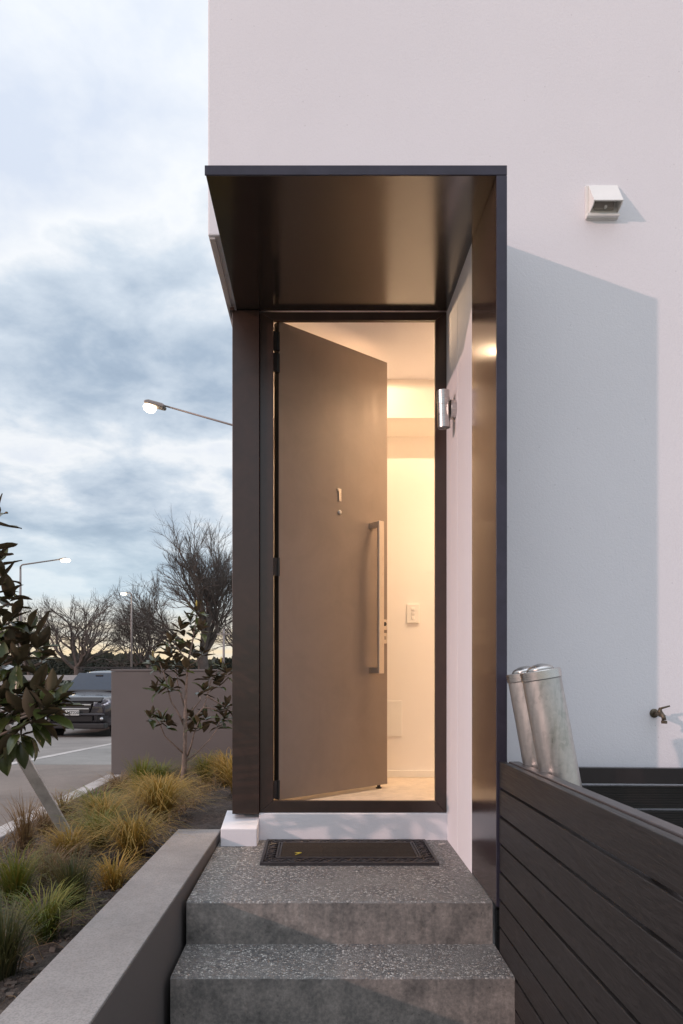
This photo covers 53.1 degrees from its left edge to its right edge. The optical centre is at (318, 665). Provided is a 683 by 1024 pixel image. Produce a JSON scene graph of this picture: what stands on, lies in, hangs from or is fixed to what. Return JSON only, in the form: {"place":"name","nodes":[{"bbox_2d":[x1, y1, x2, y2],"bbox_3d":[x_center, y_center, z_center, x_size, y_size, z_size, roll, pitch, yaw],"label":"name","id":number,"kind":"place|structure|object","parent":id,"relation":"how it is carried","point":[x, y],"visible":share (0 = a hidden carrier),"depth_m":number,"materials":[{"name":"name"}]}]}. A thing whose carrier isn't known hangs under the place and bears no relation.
{"place":"outdoors","nodes":[
{"label":"outdoors","id":0,"kind":"place"},
{"bbox_2d":[0,765,110,825],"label":"driveway","id":1,"kind":"structure","parent":0,"point":[15,781],"depth_m":7.58,"materials":[{"name":"grey asphalt"}]},
{"bbox_2d":[1,707,110,761],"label":"road","id":2,"kind":"structure","parent":0,"point":[71,740],"depth_m":15.68,"materials":[{"name":"grey asphalt"}]},
{"bbox_2d":[12,743,110,763],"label":"road channel","id":3,"kind":"object","parent":2,"relation":"on","point":[66,752],"visible":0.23,"depth_m":11.71,"materials":[{"name":"concrete"}]},
{"bbox_2d":[45,667,150,735],"bbox_3d":[-6.088,0.997,19.519,2.260,1.919,4.878,0,0,0],"label":"parked car","id":4,"kind":"object","parent":2,"relation":"on","point":[92,690],"visible":0.45,"depth_m":17.29,"materials":[{"name":"grey paint"}]},
{"bbox_2d":[217,629,230,662],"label":"utility pole","id":5,"kind":"object","parent":2,"relation":"on","point":[223,633],"visible":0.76,"depth_m":59.91,"materials":[{"name":"metal"}]},
{"bbox_2d":[12,680,107,764],"bbox_3d":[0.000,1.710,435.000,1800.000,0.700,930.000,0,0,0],"label":"ground","id":6,"kind":"structure","parent":0,"point":[60,684],"depth_m":63.87,"materials":[{"name":"grey asphalt"}]},
{"bbox_2d":[2,602,75,681],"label":"bare tree","id":7,"kind":"object","parent":6,"relation":"on","point":[25,662],"visible":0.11,"depth_m":69.78,"materials":[{"name":"brown plant"}]},
{"bbox_2d":[10,658,72,683],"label":"bush","id":8,"kind":"object","parent":6,"relation":"on","point":[60,670],"visible":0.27,"depth_m":71.65,"materials":[{"name":"green plant"}]},
{"bbox_2d":[23,675,76,679],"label":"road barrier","id":9,"kind":"object","parent":6,"relation":"on","point":[65,677],"depth_m":44.00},
{"bbox_2d":[0,775,120,840],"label":"garden kerb","id":10,"kind":"structure","parent":6,"relation":"on","point":[96,783],"depth_m":6.59,"materials":[{"name":"concrete"}]},
{"bbox_2d":[22,586,138,674],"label":"bare tree","id":11,"kind":"object","parent":6,"relation":"on","point":[83,659],"visible":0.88,"depth_m":63.69,"materials":[{"name":"brown plant"}]},
{"bbox_2d":[65,656,129,682],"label":"bush","id":12,"kind":"object","parent":6,"relation":"on","point":[96,664],"visible":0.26,"depth_m":72.36,"materials":[{"name":"green plant"}]},
{"bbox_2d":[0,829,220,1023],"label":"planter wall","id":13,"kind":"structure","parent":6,"relation":"on","point":[115,960],"depth_m":2.11,"materials":[{"name":"grey paint"}]},
{"bbox_2d":[5,650,231,674],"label":"distant woodland","id":14,"kind":"object","parent":6,"relation":"on","point":[119,657],"visible":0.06,"depth_m":122.36,"materials":[{"name":"green plant"}]},
{"bbox_2d":[95,613,177,665],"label":"bare tree","id":15,"kind":"object","parent":6,"relation":"on","point":[141,655],"visible":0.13,"depth_m":71.69,"materials":[{"name":"brown plant"}]},
{"bbox_2d":[112,660,160,668],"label":"bush","id":16,"kind":"object","parent":6,"relation":"on","point":[143,665],"visible":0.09,"depth_m":69.36,"materials":[{"name":"green plant"}]},
{"bbox_2d":[98,599,185,667],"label":"bare tree","id":17,"kind":"object","parent":6,"relation":"on","point":[143,644],"visible":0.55,"depth_m":65.76,"materials":[{"name":"brown plant"}]},
{"bbox_2d":[96,510,231,668],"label":"bare tree","id":18,"kind":"object","parent":6,"relation":"on","point":[209,596],"visible":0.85,"depth_m":65.29,"materials":[{"name":"brown plant"}]},
{"bbox_2d":[111,669,231,775],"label":"boundary wall","id":19,"kind":"structure","parent":6,"relation":"on","point":[134,734],"depth_m":7.95,"materials":[{"name":"grey paint"}]},
{"bbox_2d":[143,399,231,425],"bbox_3d":[-2.817,-2.168,15.700,2.404,7.824,0.286,0,0,0],"label":"street lamp","id":20,"kind":"object","parent":6,"relation":"on","point":[150,406],"visible":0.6,"depth_m":15.67,"materials":[{"name":"metal"}]},
{"bbox_2d":[164,661,214,668],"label":"bush","id":21,"kind":"object","parent":6,"relation":"on","point":[178,663],"visible":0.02,"depth_m":70.64,"materials":[{"name":"green plant"}]},
{"bbox_2d":[209,603,231,652],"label":"bare tree","id":22,"kind":"object","parent":6,"relation":"on","point":[229,636],"visible":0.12,"depth_m":74.32,"materials":[{"name":"brown plant"}]},
{"bbox_2d":[215,656,231,668],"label":"bush","id":23,"kind":"object","parent":6,"relation":"on","point":[228,660],"visible":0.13,"depth_m":69.67,"materials":[{"name":"green plant"}]},
{"bbox_2d":[170,840,514,1023],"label":"entry steps","id":24,"kind":"structure","parent":6,"relation":"on","point":[340,945],"depth_m":2.53,"materials":[{"name":"grey concrete"}]},
{"bbox_2d":[260,839,438,865],"bbox_3d":[0.139,0.876,3.221,0.793,0.016,0.407,0,0,0],"label":"doormat","id":25,"kind":"object","parent":24,"relation":"on","point":[362,852],"visible":1,"depth_m":3.17,"materials":[{"name":"black rubber"}]},
{"bbox_2d":[205,0,682,944],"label":"house","id":26,"kind":"structure","parent":6,"relation":"on","point":[401,230],"depth_m":2.91,"materials":[{"name":"white paint"}]},
{"bbox_2d":[274,323,386,799],"bbox_3d":[0.103,-0.528,3.719,0.809,2.485,0.136,0,0,-39],"label":"door","id":27,"kind":"structure","parent":26,"relation":"in","point":[330,398],"depth_m":3.71,"materials":[{"name":"brown wood"}]},
{"bbox_2d":[407,604,418,622],"bbox_3d":[0.607,-0.333,4.368,0.079,0.121,0.016,0,0,0],"label":"light switch","id":28,"kind":"object","parent":26,"relation":"attached to","point":[412,613],"visible":1,"depth_m":4.37,"materials":[{"name":"white plastic"}]},
{"bbox_2d":[437,389,456,429],"bbox_3d":[0.609,-1.222,3.260,0.088,0.177,0.090,0,0,0],"label":"wall light","id":29,"kind":"object","parent":26,"relation":"attached to","point":[446,409],"visible":1,"depth_m":3.23,"materials":[{"name":"silver metal"}]},
{"bbox_2d":[585,185,622,219],"bbox_3d":[1.206,-1.968,2.875,0.137,0.142,0.068,0,0,0],"label":"vent hood","id":30,"kind":"object","parent":26,"relation":"attached to","point":[603,202],"visible":1,"depth_m":2.89,"materials":[{"name":"white plastic"}]},
{"bbox_2d":[650,705,669,723],"bbox_3d":[1.444,0.204,2.873,0.049,0.075,0.085,0,0,-11],"label":"garden tap","id":31,"kind":"object","parent":26,"relation":"attached to","point":[654,713],"visible":1,"depth_m":2.86,"materials":[{"name":"gold metal"}]},
{"bbox_2d":[499,761,682,1023],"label":"timber fence","id":32,"kind":"object","parent":6,"relation":"on","point":[591,905],"visible":0.85,"depth_m":1.66,"materials":[{"name":"black wood"}]},
{"bbox_2d":[14,745,110,764],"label":"footpath","id":33,"kind":"structure","parent":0,"point":[98,756],"depth_m":10.44,"materials":[{"name":"concrete"}]},
{"bbox_2d":[0,764,231,1013],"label":"garden soil","id":34,"kind":"structure","parent":0,"point":[212,815],"depth_m":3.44,"materials":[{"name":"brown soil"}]},
{"bbox_2d":[0,882,55,981],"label":"grass tussock","id":35,"kind":"object","parent":34,"relation":"on","point":[11,942],"depth_m":2.10,"materials":[{"name":"green plant"}]},
{"bbox_2d":[0,789,65,852],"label":"grass tussock","id":36,"kind":"object","parent":34,"relation":"on","point":[25,827],"depth_m":4.12,"materials":[{"name":"plant"}]},
{"bbox_2d":[0,707,71,839],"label":"timber stake","id":37,"kind":"object","parent":34,"relation":"on","point":[36,782],"visible":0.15,"depth_m":3.94,"materials":[{"name":"grey wood"}]},
{"bbox_2d":[0,835,72,905],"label":"grass tussock","id":38,"kind":"object","parent":34,"relation":"on","point":[14,879],"depth_m":2.95,"materials":[{"name":"green plant"}]},
{"bbox_2d":[0,493,83,775],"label":"magnolia tree","id":39,"kind":"object","parent":34,"relation":"on","point":[33,705],"visible":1,"depth_m":2.72,"materials":[{"name":"green plant"}]},
{"bbox_2d":[19,800,76,833],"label":"grass tussock","id":40,"kind":"object","parent":34,"relation":"on","point":[45,821],"depth_m":4.73,"materials":[{"name":"brown plant"}]},
{"bbox_2d":[0,872,102,945],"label":"grass tussock","id":41,"kind":"object","parent":34,"relation":"on","point":[53,915],"depth_m":2.42,"materials":[{"name":"green plant"}]},
{"bbox_2d":[0,840,105,886],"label":"grass tussock","id":42,"kind":"object","parent":34,"relation":"on","point":[46,862],"depth_m":3.25,"materials":[{"name":"green plant"}]},
{"bbox_2d":[19,788,98,819],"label":"grass tussock","id":43,"kind":"object","parent":34,"relation":"on","point":[62,803],"depth_m":5.17,"materials":[{"name":"green plant"}]},
{"bbox_2d":[25,845,109,910],"bbox_3d":[-0.981,0.859,2.720,0.328,0.257,0.326,0,0,-44],"label":"grass tussock","id":44,"kind":"object","parent":34,"relation":"on","point":[71,872],"depth_m":2.71,"materials":[{"name":"green plant"}]},
{"bbox_2d":[27,815,109,860],"bbox_3d":[-1.326,0.937,3.628,0.476,0.199,0.509,0,0,0],"label":"grass tussock","id":45,"kind":"object","parent":34,"relation":"on","point":[76,839],"depth_m":3.61,"materials":[{"name":"plant"}]},
{"bbox_2d":[44,798,140,851],"bbox_3d":[-1.229,0.903,3.797,0.625,0.263,0.629,0,0,26],"label":"grass tussock","id":46,"kind":"object","parent":34,"relation":"on","point":[98,842],"depth_m":3.79,"materials":[{"name":"plant"}]},
{"bbox_2d":[45,788,145,827],"bbox_3d":[-1.381,0.958,4.436,0.786,0.251,0.783,0,0,0],"label":"grass tussock","id":47,"kind":"object","parent":34,"relation":"on","point":[97,807],"depth_m":4.42,"materials":[{"name":"plant"}]},
{"bbox_2d":[54,782,141,819],"bbox_3d":[-1.624,1.016,5.004,0.794,0.278,0.747,0,0,0],"label":"grass tussock","id":48,"kind":"object","parent":34,"relation":"on","point":[90,805],"depth_m":5.00,"materials":[{"name":"green plant"}]},
{"bbox_2d":[79,768,132,795],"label":"grass tussock","id":49,"kind":"object","parent":34,"relation":"on","point":[111,781],"depth_m":6.38,"materials":[{"name":"plant"}]},
{"bbox_2d":[79,848,149,891],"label":"grass tussock","id":50,"kind":"object","parent":34,"relation":"on","point":[115,878],"depth_m":2.98,"materials":[{"name":"plant"}]},
{"bbox_2d":[56,805,204,861],"bbox_3d":[-0.928,0.858,3.423,0.779,0.247,0.755,0,0,0],"label":"grass tussock","id":51,"kind":"object","parent":34,"relation":"on","point":[130,835],"depth_m":3.38,"materials":[{"name":"plant"}]},
{"bbox_2d":[118,752,162,795],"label":"grass tussock","id":52,"kind":"object","parent":34,"relation":"on","point":[140,768],"depth_m":5.80,"materials":[{"name":"green plant"}]},
{"bbox_2d":[75,765,230,822],"bbox_3d":[-0.988,0.824,4.246,1.019,0.328,1.026,0,0,0],"label":"grass tussock","id":53,"kind":"object","parent":34,"relation":"on","point":[156,797],"depth_m":4.19,"materials":[{"name":"plant"}]},
{"bbox_2d":[115,771,197,794],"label":"grass tussock","id":54,"kind":"object","parent":34,"relation":"on","point":[155,781],"depth_m":5.48,"materials":[{"name":"green plant"}]},
{"bbox_2d":[101,772,213,808],"bbox_3d":[-1.134,0.934,4.886,0.898,0.271,0.849,0,0,-38],"label":"grass tussock","id":55,"kind":"object","parent":34,"relation":"on","point":[162,790],"depth_m":4.86,"materials":[{"name":"green plant"}]},
{"bbox_2d":[135,759,188,782],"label":"grass tussock","id":56,"kind":"object","parent":34,"relation":"on","point":[162,769],"depth_m":6.93,"materials":[{"name":"green plant"}]},
{"bbox_2d":[138,600,231,784],"bbox_3d":[-1.211,0.281,6.433,0.954,1.790,0.604,0,0,-16],"label":"magnolia sapling","id":57,"kind":"object","parent":34,"relation":"on","point":[181,644],"visible":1,"depth_m":6.39,"materials":[{"name":"green plant"}]},
{"bbox_2d":[170,750,231,783],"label":"grass tussock","id":58,"kind":"object","parent":34,"relation":"on","point":[201,764],"depth_m":6.55,"materials":[{"name":"green plant"}]},
{"bbox_2d":[188,747,231,786],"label":"grass tussock","id":59,"kind":"object","parent":34,"relation":"on","point":[216,765],"depth_m":6.07,"materials":[{"name":"plant"}]},
{"bbox_2d":[194,754,231,792],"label":"grass tussock","id":60,"kind":"object","parent":34,"relation":"on","point":[227,776],"depth_m":5.30,"materials":[{"name":"plant"}]},
{"bbox_2d":[0,0,231,660],"label":"sky","id":61,"kind":"structure","parent":0,"point":[112,299],"materials":[{"name":"blue"}]},
{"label":"far footpath","id":62,"kind":"structure","parent":0,"visible":0},
{"bbox_2d":[0,665,22,694],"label":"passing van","id":63,"kind":"object","parent":62,"relation":"on","point":[7,668],"visible":0.04,"depth_m":36.41,"materials":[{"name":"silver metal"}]},
{"bbox_2d":[19,558,69,665],"bbox_3d":[-15.629,-2.082,39.000,2.940,8.138,0.528,0,0,0],"label":"street lamp","id":64,"kind":"object","parent":62,"relation":"on","point":[65,560],"visible":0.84,"depth_m":38.96,"materials":[{"name":"metal"}]},
{"bbox_2d":[121,592,132,666],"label":"street lamp","id":65,"kind":"object","parent":62,"relation":"on","point":[131,651],"visible":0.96,"depth_m":57.94,"materials":[{"name":"metal"}]},
{"label":"yard ground","id":66,"kind":"structure","parent":0,"visible":0},
{"bbox_2d":[506,666,537,768],"bbox_3d":[0.823,0.585,2.391,0.320,1.166,0.129,0,0,18],"label":"steel post","id":67,"kind":"object","parent":66,"relation":"on","point":[522,723],"visible":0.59,"depth_m":2.38,"materials":[{"name":"grey metal"}]},
{"bbox_2d":[520,663,581,786],"bbox_3d":[0.821,0.576,2.206,0.325,1.166,0.129,0,0,17],"label":"steel post","id":68,"kind":"object","parent":66,"relation":"on","point":[550,725],"visible":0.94,"depth_m":2.17,"materials":[{"name":"grey metal"}]},
{"bbox_2d":[495,767,682,952],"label":"slatted screen","id":69,"kind":"object","parent":66,"relation":"on","point":[651,796],"visible":0.09,"depth_m":2.81,"materials":[{"name":"black wood"}]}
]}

